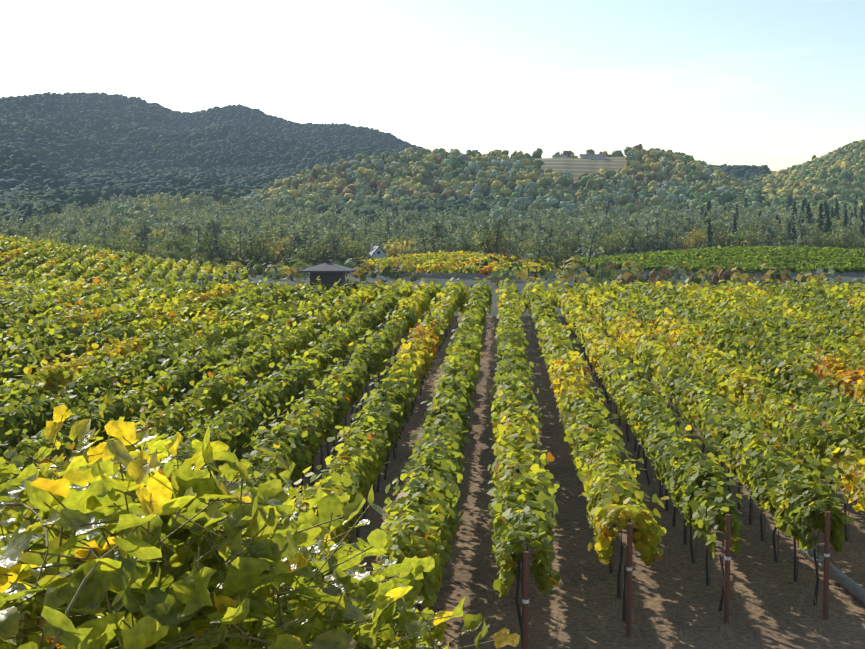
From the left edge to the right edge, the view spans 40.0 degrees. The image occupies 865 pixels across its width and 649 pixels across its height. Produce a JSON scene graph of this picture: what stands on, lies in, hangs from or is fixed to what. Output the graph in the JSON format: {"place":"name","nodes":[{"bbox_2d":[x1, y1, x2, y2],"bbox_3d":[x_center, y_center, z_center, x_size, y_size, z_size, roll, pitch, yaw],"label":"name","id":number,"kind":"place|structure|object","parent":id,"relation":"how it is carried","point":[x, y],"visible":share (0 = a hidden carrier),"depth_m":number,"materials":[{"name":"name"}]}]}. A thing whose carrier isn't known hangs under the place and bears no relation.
{"place":"outdoors","nodes":[
{"label":"outdoors","id":0,"kind":"place"},
{"bbox_2d":[3,100,332,168],"bbox_3d":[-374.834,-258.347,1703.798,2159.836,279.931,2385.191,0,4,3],"label":"hill","id":1,"kind":"structure","parent":0,"point":[149,151],"depth_m":1753.13,"materials":[{"name":"green plant"}]},
{"bbox_2d":[0,92,771,227],"bbox_3d":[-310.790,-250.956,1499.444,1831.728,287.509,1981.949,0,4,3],"label":"forest hill","id":2,"kind":"structure","parent":0,"point":[213,161],"depth_m":1484.36,"materials":[{"name":"green plant"}]},
{"bbox_2d":[0,207,864,648],"bbox_3d":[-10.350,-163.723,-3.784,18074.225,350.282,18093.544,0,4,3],"label":"terrain","id":3,"kind":"structure","parent":0,"point":[672,577],"depth_m":25.97,"materials":[{"name":"brown soil"}]},
{"bbox_2d":[0,405,519,648],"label":"vine","id":4,"kind":"object","parent":3,"relation":"on","point":[96,495],"depth_m":2.46,"materials":[{"name":"green plant"}]},
{"bbox_2d":[298,259,355,287],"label":"pavilion","id":5,"kind":"structure","parent":3,"relation":"on","point":[328,273],"depth_m":86.20,"materials":[{"name":"grey"}]},
{"bbox_2d":[368,243,387,258],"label":"white house","id":6,"kind":"structure","parent":3,"relation":"on","point":[377,251],"depth_m":346.44,"materials":[{"name":"grey paint"}]},
{"bbox_2d":[0,275,864,648],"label":"vine rows","id":7,"kind":"object","parent":3,"relation":"on","point":[786,363],"depth_m":36.78,"materials":[{"name":"green plant"}]},
{"bbox_2d":[0,190,864,287],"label":"trees","id":8,"kind":"object","parent":3,"relation":"on","point":[297,262],"visible":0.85,"depth_m":388.01,"materials":[{"name":"green plant"}]},
{"bbox_2d":[0,235,864,284],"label":"distant vineyard","id":9,"kind":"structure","parent":3,"relation":"on","point":[22,256],"depth_m":261.60,"materials":[{"name":"green plant"}]},
{"bbox_2d":[237,221,864,267],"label":"power poles and wires","id":10,"kind":"object","parent":3,"relation":"on","point":[392,233],"visible":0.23,"depth_m":329.28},
{"bbox_2d":[450,568,863,648],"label":"dry grass tufts","id":11,"kind":"object","parent":3,"relation":"on","point":[568,582],"visible":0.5,"depth_m":22.20,"materials":[{"name":"brown plant"}]},
{"bbox_2d":[522,511,830,648],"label":"vineyard posts","id":12,"kind":"object","parent":3,"relation":"on","point":[525,600],"visible":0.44,"depth_m":21.99,"materials":[{"name":"brown wood"}]},
{"bbox_2d":[800,548,864,604],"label":"corrugated drain pipe","id":13,"kind":"object","parent":3,"relation":"on","point":[848,584],"visible":0.77,"depth_m":24.44,"materials":[{"name":"grey plastic"}]},
{"bbox_2d":[0,0,864,170],"label":"sky","id":14,"kind":"structure","parent":0,"point":[778,85],"materials":[{"name":"white"}]},
{"bbox_2d":[114,144,864,248],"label":"forest hill","id":15,"kind":"structure","parent":0,"point":[495,170],"depth_m":838.74,"materials":[{"name":"green plant"}]},
{"bbox_2d":[330,157,711,209],"bbox_3d":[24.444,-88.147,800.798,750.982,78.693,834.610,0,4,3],"label":"hill","id":16,"kind":"structure","parent":0,"point":[575,167],"depth_m":941.56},
{"bbox_2d":[552,155,567,157],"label":"building","id":17,"kind":"structure","parent":16,"relation":"on","point":[554,156],"depth_m":1004.23,"materials":[{"name":"beige"}]},
{"bbox_2d":[579,154,604,159],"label":"building","id":18,"kind":"structure","parent":16,"relation":"on","point":[592,156],"depth_m":982.64,"materials":[{"name":"beige"}]},
{"bbox_2d":[622,146,634,154],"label":"house","id":19,"kind":"structure","parent":16,"relation":"on","point":[626,151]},
{"bbox_2d":[706,139,864,216],"bbox_3d":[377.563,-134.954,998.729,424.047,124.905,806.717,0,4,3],"label":"forest hill","id":20,"kind":"structure","parent":0,"point":[838,174],"depth_m":925.47,"materials":[{"name":"green plant"}]}
]}

